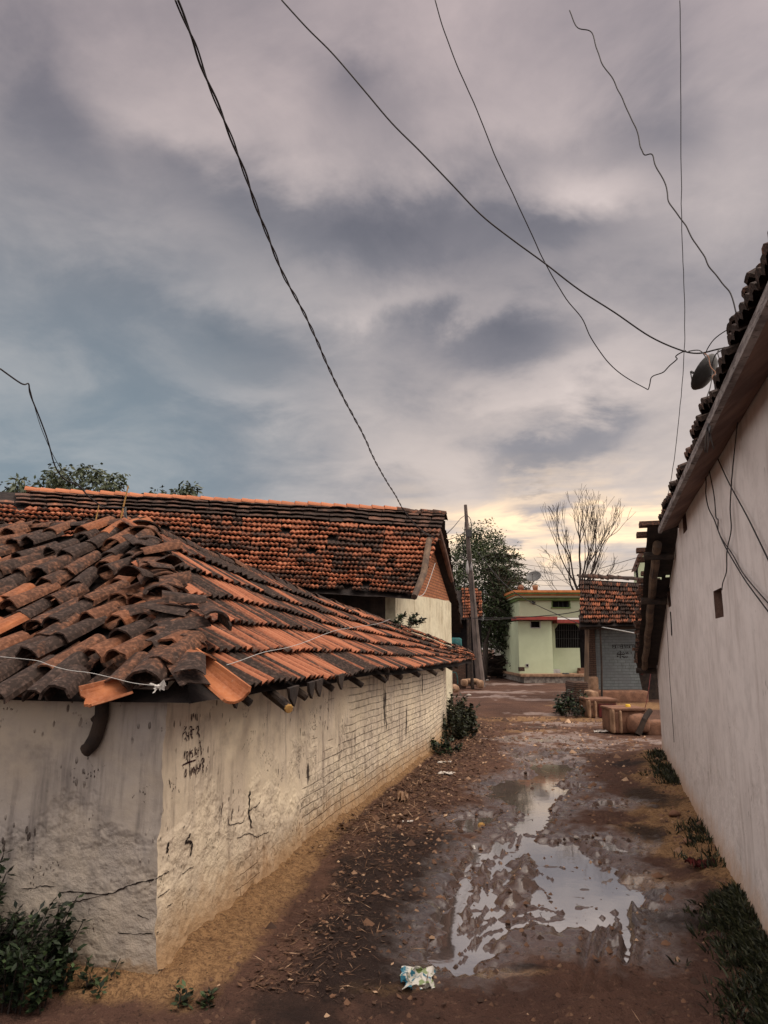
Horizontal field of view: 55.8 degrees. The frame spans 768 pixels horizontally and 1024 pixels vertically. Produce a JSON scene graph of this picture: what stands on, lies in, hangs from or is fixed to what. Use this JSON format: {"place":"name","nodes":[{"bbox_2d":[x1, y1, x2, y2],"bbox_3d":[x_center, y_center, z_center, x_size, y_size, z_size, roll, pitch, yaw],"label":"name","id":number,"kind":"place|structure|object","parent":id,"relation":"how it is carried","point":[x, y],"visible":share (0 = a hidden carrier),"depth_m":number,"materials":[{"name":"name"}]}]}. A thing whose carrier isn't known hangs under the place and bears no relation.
{"place":"outdoors","nodes":[
{"label":"outdoors","id":0,"kind":"place"},
{"bbox_2d":[0,649,767,1023],"bbox_3d":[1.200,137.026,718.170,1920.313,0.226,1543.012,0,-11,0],"label":"ground","id":1,"kind":"structure","parent":0,"point":[532,979],"depth_m":4.49,"materials":[{"name":"brown soil"}]},
{"bbox_2d":[0,849,19,962],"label":"leafy bush","id":2,"kind":"object","parent":1,"relation":"on","point":[2,871],"visible":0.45,"depth_m":3.98,"materials":[{"name":"green plant"}]},
{"bbox_2d":[0,473,39,492],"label":"leafy tree","id":3,"kind":"object","parent":1,"relation":"on","point":[14,488],"visible":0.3,"depth_m":25.47,"materials":[{"name":"green plant"}]},
{"bbox_2d":[0,891,91,1014],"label":"leafy bush","id":4,"kind":"object","parent":1,"relation":"on","point":[15,966],"visible":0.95,"depth_m":3.67,"materials":[{"name":"green plant"}]},
{"bbox_2d":[33,465,77,489],"bbox_3d":[-12.308,2.462,27.152,3.160,8.833,3.735,-4,-12,22],"label":"leafy tree","id":5,"kind":"object","parent":1,"relation":"on","point":[43,478],"visible":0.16,"depth_m":27.88,"materials":[{"name":"green plant"}]},
{"bbox_2d":[40,462,122,491],"bbox_3d":[-11.688,2.547,27.632,4.217,8.849,4.274,-8,-13,37],"label":"leafy tree","id":6,"kind":"object","parent":1,"relation":"on","point":[95,480],"visible":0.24,"depth_m":27.20,"materials":[{"name":"green plant"}]},
{"bbox_2d":[77,954,122,998],"bbox_3d":[-1.472,2.425,3.719,0.210,0.262,0.239,-4,-11,18],"label":"weed","id":7,"kind":"object","parent":1,"relation":"on","point":[90,981],"visible":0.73,"depth_m":3.73,"materials":[{"name":"green plant"}]},
{"bbox_2d":[97,472,130,491],"bbox_3d":[-9.779,2.621,27.661,3.760,8.710,1.630,-4,-11,20],"label":"leafy tree","id":8,"kind":"object","parent":1,"relation":"on","point":[120,486],"visible":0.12,"depth_m":28.69,"materials":[{"name":"green plant"}]},
{"bbox_2d":[141,485,165,493],"bbox_3d":[-10.310,2.949,28.895,2.956,8.533,3.654,0,-11,0],"label":"leafy tree","id":9,"kind":"object","parent":1,"relation":"on","point":[162,490],"visible":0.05,"depth_m":30.53,"materials":[{"name":"green plant"}]},
{"bbox_2d":[165,484,196,499],"bbox_3d":[-8.479,2.806,27.843,2.145,8.421,4.965,-2,-11,12],"label":"leafy tree","id":10,"kind":"object","parent":1,"relation":"on","point":[183,492],"visible":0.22,"depth_m":29.52,"materials":[{"name":"green plant"}]},
{"bbox_2d":[173,480,203,496],"bbox_3d":[-9.030,2.736,28.326,3.856,8.717,3.814,0,-11,0],"label":"leafy tree","id":11,"kind":"object","parent":1,"relation":"on","point":[194,489],"visible":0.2,"depth_m":30.08,"materials":[{"name":"green plant"}]},
{"bbox_2d":[171,979,220,1012],"bbox_3d":[-0.945,2.423,3.569,0.266,0.191,0.169,0,-11,0],"label":"weed","id":12,"kind":"object","parent":1,"relation":"on","point":[184,997],"visible":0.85,"depth_m":3.58,"materials":[{"name":"green plant"}]},
{"bbox_2d":[0,486,462,709],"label":"long tiled house","id":13,"kind":"structure","parent":1,"relation":"on","point":[381,561],"depth_m":15.92,"materials":[{"name":"ceramic"}]},
{"bbox_2d":[174,0,464,539],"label":"overhead wire","id":14,"kind":"object","parent":13,"relation":"attached to","point":[201,65],"visible":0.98,"depth_m":6.56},
{"bbox_2d":[0,516,475,973],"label":"tiled house","id":15,"kind":"structure","parent":1,"relation":"on","point":[290,753],"depth_m":4.78,"materials":[{"name":"paint"}]},
{"bbox_2d":[38,664,90,699],"bbox_3d":[-1.741,0.927,3.968,0.170,0.175,0.359,1,-11,-5],"label":"roof tile","id":16,"kind":"object","parent":15,"relation":"on","point":[67,681],"visible":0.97,"depth_m":3.92,"materials":[{"name":"ceramic"}]},
{"bbox_2d":[0,656,152,685],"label":"overhead wire","id":17,"kind":"object","parent":15,"relation":"attached to","point":[76,671],"visible":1,"depth_m":3.84,"materials":[{"name":"grey metal"}]},
{"bbox_2d":[150,680,165,692],"bbox_3d":[-1.183,0.913,3.795,0.087,0.070,0.031,0,-11,0],"label":"plastic knot","id":18,"kind":"object","parent":17,"relation":"attached to","point":[161,685],"visible":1,"depth_m":3.79,"materials":[{"name":"white plastic"}]},
{"bbox_2d":[78,679,132,707],"bbox_3d":[-1.475,0.952,3.848,0.242,0.155,0.149,9,-14,-41],"label":"roof tile","id":19,"kind":"object","parent":15,"relation":"on","point":[97,693],"visible":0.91,"depth_m":3.85,"materials":[{"name":"ceramic"}]},
{"bbox_2d":[120,486,128,517],"bbox_3d":[-2.582,-0.059,7.186,0.076,0.411,0.017,0,-11,0],"label":"bamboo stick","id":20,"kind":"object","parent":15,"relation":"on","point":[124,502],"visible":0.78,"depth_m":7.19,"materials":[{"name":"brown wood"}]},
{"bbox_2d":[124,644,170,683],"bbox_3d":[-1.288,0.861,4.059,0.208,0.238,0.400,0,-11,0],"label":"roof tile","id":21,"kind":"object","parent":15,"relation":"on","point":[158,669],"visible":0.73,"depth_m":3.96,"materials":[{"name":"ceramic"}]},
{"bbox_2d":[152,630,187,647],"bbox_3d":[-1.264,0.778,4.358,0.190,0.136,0.249,-2,-11,8],"label":"roof tile","id":22,"kind":"object","parent":15,"relation":"on","point":[175,637],"visible":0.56,"depth_m":4.29,"materials":[{"name":"ceramic"}]},
{"bbox_2d":[151,616,210,631],"bbox_3d":[-1.284,0.713,4.584,0.330,0.123,0.190,9,-14,-39],"label":"roof tile","id":23,"kind":"object","parent":15,"relation":"on","point":[191,623],"visible":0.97,"depth_m":4.55,"materials":[{"name":"ceramic"}]},
{"bbox_2d":[166,659,210,685],"bbox_3d":[-1.073,0.877,3.967,0.172,0.137,0.307,7,-13,-31],"label":"roof tile","id":24,"kind":"object","parent":15,"relation":"on","point":[183,678],"visible":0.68,"depth_m":3.91,"materials":[{"name":"ceramic"}]},
{"bbox_2d":[197,602,231,630],"bbox_3d":[-1.112,0.676,4.708,0.179,0.196,0.347,5,-12,-26],"label":"roof tile","id":25,"kind":"object","parent":15,"relation":"on","point":[206,608],"visible":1,"depth_m":4.66,"materials":[{"name":"ceramic"}]},
{"bbox_2d":[195,648,250,703],"bbox_3d":[-0.976,0.903,4.031,0.164,0.290,0.599,10,-15,-44],"label":"roof tile","id":26,"kind":"object","parent":15,"relation":"on","point":[227,686],"visible":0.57,"depth_m":3.95,"materials":[{"name":"ceramic"}]},
{"bbox_2d":[227,619,389,664],"bbox_3d":[-0.403,1.327,7.995,0.103,0.563,6.870,-2,-11,9],"label":"overhead wire","id":27,"kind":"object","parent":15,"relation":"on","point":[297,644],"visible":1,"depth_m":5.90,"materials":[{"name":"grey metal"}]},
{"bbox_2d":[390,611,426,627],"bbox_3d":[0.446,2.005,13.515,0.595,0.304,1.021,4,-11,-19],"label":"creeper","id":28,"kind":"object","parent":15,"relation":"on","point":[412,620],"visible":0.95,"depth_m":13.35,"materials":[{"name":"green plant"}]},
{"bbox_3d":[-2.545,0.034,7.117,0.030,0.167,0.025,0,-11,0],"label":"roof pipe","id":29,"kind":"object","parent":15,"relation":"on","visible":0},
{"bbox_2d":[0,368,124,507],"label":"overhead wire","id":30,"kind":"object","parent":29,"relation":"attached to","point":[48,440],"visible":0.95,"depth_m":6.09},
{"bbox_2d":[30,390,87,495],"bbox_3d":[-2.802,-0.583,6.218,0.059,0.709,1.011,-1,-11,7],"label":"overhead wire","id":31,"kind":"object","parent":30,"relation":"attached to","point":[51,451],"visible":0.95,"depth_m":6.16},
{"bbox_2d":[400,966,435,989],"bbox_3d":[0.177,2.378,3.723,0.190,0.060,0.261,0,-11,0],"label":"plastic wrapper","id":32,"kind":"object","parent":1,"relation":"on","point":[411,976],"visible":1,"depth_m":3.73,"materials":[{"name":"multicoloured plastic"}]},
{"bbox_2d":[430,732,462,755],"bbox_3d":[1.009,3.822,11.849,0.594,0.407,1.003,0,-11,0],"label":"weed clump","id":33,"kind":"object","parent":1,"relation":"on","point":[446,746],"visible":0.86,"depth_m":11.64,"materials":[{"name":"green plant"}]},
{"bbox_2d":[452,684,458,692],"bbox_3d":[2.595,6.444,26.461,0.277,0.289,0.802,0,-11,0],"label":"rubble heap","id":34,"kind":"object","parent":1,"relation":"on","point":[455,687],"visible":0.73,"depth_m":26.10,"materials":[{"name":"paint"}]},
{"bbox_2d":[452,664,465,687],"bbox_3d":[3.135,7.094,31.735,0.800,1.189,0.700,0,-11,0],"label":"drum stand","id":35,"kind":"object","parent":1,"relation":"on","point":[460,671],"visible":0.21,"depth_m":31.38,"materials":[{"name":"wood"}]},
{"bbox_2d":[452,638,461,647],"bbox_3d":[3.135,6.023,31.937,0.640,0.950,0.630,0,-11,0],"label":"water drum","id":36,"kind":"object","parent":35,"relation":"on","point":[457,641],"visible":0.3,"depth_m":31.73,"materials":[{"name":"teal plastic"}]},
{"bbox_2d":[442,689,480,740],"bbox_3d":[1.289,4.124,14.781,1.272,0.900,3.235,0,-11,0],"label":"weed clump","id":37,"kind":"object","parent":1,"relation":"on","point":[461,722],"visible":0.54,"depth_m":13.90,"materials":[{"name":"green plant"}]},
{"bbox_2d":[452,588,482,685],"bbox_3d":[3.326,6.154,35.756,3.153,4.896,4.245,0,-11,0],"label":"dark hut","id":38,"kind":"object","parent":1,"relation":"on","point":[465,635],"visible":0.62,"depth_m":34.90,"materials":[{"name":"ceramic"}]},
{"bbox_2d":[233,724,706,1022],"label":"leaf litter","id":39,"kind":"object","parent":1,"relation":"on","point":[391,799],"visible":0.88,"depth_m":6.83,"materials":[{"name":"brown plant"}]},
{"bbox_2d":[397,790,408,799],"bbox_3d":[0.215,3.175,8.181,0.131,0.101,0.356,0,-11,0],"label":"dead frond","id":40,"kind":"object","parent":39,"relation":"on","point":[402,795],"visible":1,"depth_m":8.11,"materials":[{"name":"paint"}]},
{"bbox_2d":[438,771,455,773],"bbox_3d":[0.841,3.502,9.746,0.268,0.033,0.147,0,-11,0],"label":"litter scrap","id":41,"kind":"object","parent":39,"relation":"on","point":[441,772],"visible":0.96,"depth_m":9.73,"materials":[{"name":"white paper"}]},
{"bbox_2d":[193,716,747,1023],"bbox_3d":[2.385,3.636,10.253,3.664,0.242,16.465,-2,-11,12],"label":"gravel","id":42,"kind":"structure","parent":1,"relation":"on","point":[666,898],"depth_m":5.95,"materials":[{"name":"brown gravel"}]},
{"bbox_2d":[461,678,483,687],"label":"mud kerb","id":43,"kind":"structure","parent":1,"relation":"on","point":[477,682],"depth_m":30.41,"materials":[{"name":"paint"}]},
{"bbox_2d":[470,657,474,688],"bbox_3d":[3.733,6.805,30.772,0.313,1.405,0.150,0,-11,0],"label":"wooden post","id":44,"kind":"object","parent":1,"relation":"on","point":[471,676],"visible":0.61,"depth_m":30.71,"materials":[{"name":"brown wood"}]},
{"bbox_2d":[464,505,485,686],"bbox_3d":[4.116,3.822,33.471,0.944,8.476,0.420,0,-11,0],"label":"utility pole","id":45,"kind":"object","parent":1,"relation":"on","point":[479,670],"visible":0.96,"depth_m":33.27,"materials":[{"name":"wood"}]},
{"bbox_2d":[469,618,516,619],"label":"overhead wire","id":46,"kind":"object","parent":45,"relation":"attached to","point":[494,619],"visible":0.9,"depth_m":34.93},
{"bbox_2d":[476,550,578,623],"bbox_3d":[6.101,3.183,31.532,5.051,3.528,0.233,-9,-14,40],"label":"overhead wire","id":47,"kind":"object","parent":45,"relation":"attached to","point":[521,596],"visible":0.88,"depth_m":31.35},
{"bbox_2d":[449,518,539,679],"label":"acacia tree","id":48,"kind":"object","parent":1,"relation":"on","point":[494,606],"visible":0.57,"depth_m":41.48,"materials":[{"name":"green plant"}]},
{"bbox_2d":[482,652,506,677],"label":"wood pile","id":49,"kind":"object","parent":1,"relation":"on","point":[497,661],"visible":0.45,"depth_m":41.44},
{"bbox_2d":[488,664,502,676],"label":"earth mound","id":50,"kind":"object","parent":1,"relation":"on","point":[492,674],"visible":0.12,"depth_m":42.30,"materials":[{"name":"brown soil"}]},
{"bbox_2d":[426,765,646,976],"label":"puddle","id":51,"kind":"object","parent":1,"relation":"on","point":[566,885],"depth_m":5.47,"materials":[{"name":"liquid"}]},
{"bbox_2d":[500,590,584,682],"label":"green house","id":52,"kind":"structure","parent":1,"relation":"on","point":[546,649],"depth_m":38.05,"materials":[{"name":"paint"}]},
{"bbox_2d":[526,571,540,589],"bbox_3d":[8.146,3.702,39.417,0.824,1.027,0.554,-5,-12,25],"label":"satellite dish","id":53,"kind":"object","parent":52,"relation":"on","point":[533,576],"visible":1,"depth_m":39.57,"materials":[{"name":"grey metal"}]},
{"bbox_2d":[530,621,540,627],"bbox_3d":[7.857,5.841,37.675,0.572,0.397,0.310,0,-11,0],"label":"window","id":54,"kind":"structure","parent":52,"relation":"in","point":[533,624],"depth_m":37.78,"materials":[{"name":"black glass"}]},
{"bbox_2d":[551,601,570,607],"bbox_3d":[9.347,4.899,38.356,1.077,0.413,0.400,0,-11,0],"label":"window","id":55,"kind":"structure","parent":52,"relation":"in","point":[555,604],"depth_m":38.50,"materials":[{"name":"glass"}]},
{"bbox_2d":[579,630,584,667],"bbox_3d":[10.688,7.328,38.662,0.478,2.601,0.100,0,-11,0],"label":"door","id":56,"kind":"structure","parent":52,"relation":"in","point":[581,632],"depth_m":38.65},
{"bbox_2d":[552,688,591,717],"bbox_3d":[5.060,4.946,18.793,1.391,0.770,1.721,0,-11,0],"label":"weed clump","id":57,"kind":"object","parent":1,"relation":"on","point":[561,708],"visible":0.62,"depth_m":18.69,"materials":[{"name":"green plant"}]},
{"bbox_2d":[565,680,587,702],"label":"mossy block","id":58,"kind":"structure","parent":1,"relation":"on","point":[577,686],"depth_m":22.03,"materials":[{"name":"stone"}]},
{"bbox_2d":[534,485,631,589],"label":"bare tree","id":59,"kind":"object","parent":1,"relation":"on","point":[589,560],"visible":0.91,"depth_m":50.33,"materials":[{"name":"brown plant"}]},
{"bbox_2d":[578,697,617,717],"bbox_3d":[5.456,4.970,18.433,0.778,0.479,0.973,0,-11,0],"label":"mud stand","id":60,"kind":"object","parent":1,"relation":"on","point":[591,705],"visible":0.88,"depth_m":18.02,"materials":[{"name":"soil"}]},
{"bbox_2d":[584,690,598,696],"bbox_3d":[5.491,4.839,19.189,0.222,0.230,0.712,0,-11,0],"label":"earth block","id":61,"kind":"object","parent":60,"relation":"on","point":[591,693],"depth_m":18.89,"materials":[{"name":"soil"}]},
{"bbox_2d":[577,573,658,702],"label":"tiled shed","id":62,"kind":"structure","parent":1,"relation":"on","point":[610,666],"depth_m":23.94,"materials":[{"name":"grey brick"}]},
{"bbox_2d":[472,610,579,618],"bbox_3d":[5.815,4.119,29.399,0.059,0.312,8.119,5,-12,-25],"label":"overhead wire","id":63,"kind":"object","parent":62,"relation":"attached to","point":[533,616],"visible":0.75,"depth_m":28.92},
{"bbox_2d":[602,627,633,633],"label":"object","id":64,"kind":"object","parent":62,"relation":"attached to","point":[619,630],"visible":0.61,"depth_m":18.30,"materials":[{"name":"grey metal"}]},
{"bbox_2d":[600,705,649,733],"bbox_3d":[4.949,4.261,14.865,0.736,0.510,1.049,0,-11,0],"label":"mud stand","id":65,"kind":"object","parent":1,"relation":"on","point":[620,719],"visible":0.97,"depth_m":14.59,"materials":[{"name":"soil"}]},
{"bbox_2d":[635,708,652,734],"bbox_3d":[5.173,4.174,14.401,0.424,0.521,0.160,3,-11,-14],"label":"log","id":66,"kind":"object","parent":65,"relation":"on","point":[643,721],"visible":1,"depth_m":14.33,"materials":[{"name":"brown wood"}]},
{"bbox_2d":[631,553,669,582],"bbox_3d":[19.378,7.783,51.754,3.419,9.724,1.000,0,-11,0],"label":"distant green house","id":67,"kind":"structure","parent":1,"relation":"on","point":[639,568],"depth_m":52.16,"materials":[{"name":"paint"}]},
{"bbox_2d":[642,719,660,734],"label":"mud wall","id":68,"kind":"structure","parent":1,"relation":"on","point":[655,726],"depth_m":14.46,"materials":[{"name":"soil"}]},
{"bbox_2d":[668,810,680,816],"bbox_3d":[2.889,2.995,7.193,0.118,0.064,0.108,0,-11,0],"label":"stone","id":69,"kind":"object","parent":1,"relation":"on","point":[674,813],"visible":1,"depth_m":7.17,"materials":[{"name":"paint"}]},
{"bbox_2d":[684,856,714,868],"bbox_3d":[2.409,2.663,5.536,0.206,0.074,0.169,0,-11,0],"label":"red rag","id":70,"kind":"object","parent":1,"relation":"on","point":[697,863],"visible":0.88,"depth_m":5.52,"materials":[{"name":"fabric"}]},
{"bbox_2d":[638,747,767,1023],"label":"grass","id":71,"kind":"structure","parent":1,"relation":"on","point":[750,937],"depth_m":4.12,"materials":[{"name":"green plant"}]},
{"bbox_2d":[657,232,767,933],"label":"plastered house","id":72,"kind":"structure","parent":1,"relation":"on","point":[712,670],"depth_m":4.76,"materials":[{"name":"white paint"}]},
{"bbox_2d":[281,0,727,353],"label":"overhead wire","id":73,"kind":"object","parent":72,"relation":"attached to","point":[415,146],"visible":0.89,"depth_m":4.73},
{"bbox_2d":[569,10,736,311],"bbox_3d":[1.861,-2.624,5.184,0.062,3.053,1.073,9,-14,-40],"label":"overhead wire","id":74,"kind":"object","parent":72,"relation":"attached to","point":[716,275],"visible":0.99,"depth_m":5.07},
{"bbox_2d":[632,520,677,673],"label":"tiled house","id":75,"kind":"structure","parent":72,"relation":"attached to","point":[658,550],"depth_m":9.11,"materials":[{"name":"wood"}]},
{"bbox_2d":[652,0,684,577],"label":"overhead wire","id":76,"kind":"object","parent":75,"relation":"attached to","point":[681,231],"visible":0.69,"depth_m":6.54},
{"bbox_2d":[648,350,685,389],"bbox_3d":[2.096,-1.063,5.442,0.044,0.076,0.904,-1,-11,4],"label":"overhead wire","id":77,"kind":"object","parent":72,"relation":"attached to","point":[665,369],"visible":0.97,"depth_m":5.38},
{"bbox_2d":[435,0,647,389],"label":"overhead wire","id":78,"kind":"object","parent":77,"relation":"attached to","point":[517,202],"visible":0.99,"depth_m":5.42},
{"bbox_2d":[668,587,670,606],"bbox_3d":[3.615,1.051,8.964,0.163,0.239,0.323,-3,-11,16],"label":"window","id":79,"kind":"structure","parent":72,"relation":"in","point":[669,597],"depth_m":9.13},
{"bbox_2d":[683,515,686,533],"bbox_3d":[2.970,0.088,6.952,0.163,0.200,0.316,-3,-11,16],"label":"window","id":80,"kind":"structure","parent":72,"relation":"in","point":[684,517],"depth_m":7.12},
{"bbox_2d":[688,350,712,395],"bbox_3d":[2.032,-0.802,4.562,0.106,0.679,0.529,-3,-11,16],"label":"overhead wire","id":81,"kind":"object","parent":72,"relation":"attached to","point":[708,362],"visible":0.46,"depth_m":4.70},
{"bbox_2d":[705,330,725,352],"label":"overhead wire","id":82,"kind":"object","parent":81,"relation":"attached to","point":[714,339],"visible":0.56,"depth_m":4.70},
{"bbox_2d":[711,350,720,374],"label":"overhead wire","id":83,"kind":"object","parent":81,"relation":"attached to","point":[713,360],"visible":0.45,"depth_m":4.63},
{"bbox_2d":[690,354,717,389],"bbox_3d":[2.625,-0.851,5.883,0.264,0.854,0.273,0,-11,0],"label":"satellite dish","id":84,"kind":"object","parent":72,"relation":"on","point":[701,376],"visible":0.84,"depth_m":5.87,"materials":[{"name":"metal"}]},
{"bbox_2d":[704,353,715,379],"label":"overhead wire","id":85,"kind":"object","parent":72,"relation":"attached to","point":[710,365],"visible":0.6,"depth_m":4.55,"materials":[{"name":"plastic"}]},
{"bbox_2d":[713,588,723,618],"bbox_3d":[2.491,0.657,5.209,0.161,0.202,0.365,-3,-11,16],"label":"window","id":86,"kind":"structure","parent":72,"relation":"in","point":[718,602],"depth_m":5.39,"materials":[{"name":"brown wood"}]},
{"bbox_2d":[721,422,737,589],"bbox_3d":[2.107,-0.079,4.400,0.007,1.010,1.292,-3,-11,16],"label":"overhead wire","id":87,"kind":"object","parent":72,"relation":"attached to","point":[730,503],"visible":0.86,"depth_m":4.43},
{"bbox_2d":[704,423,767,611],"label":"overhead wire","id":88,"kind":"object","parent":72,"relation":"attached to","point":[718,530],"visible":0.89,"depth_m":4.30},
{"bbox_2d":[707,426,767,602],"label":"overhead wire","id":89,"kind":"object","parent":72,"relation":"attached to","point":[718,521],"visible":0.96,"depth_m":4.37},
{"bbox_2d":[708,425,767,559],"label":"overhead wire","id":90,"kind":"object","parent":72,"relation":"attached to","point":[739,501],"visible":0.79,"depth_m":3.94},
{"bbox_2d":[0,0,767,648],"label":"sky","id":91,"kind":"structure","parent":0,"point":[156,331],"materials":[{"name":"grey"}]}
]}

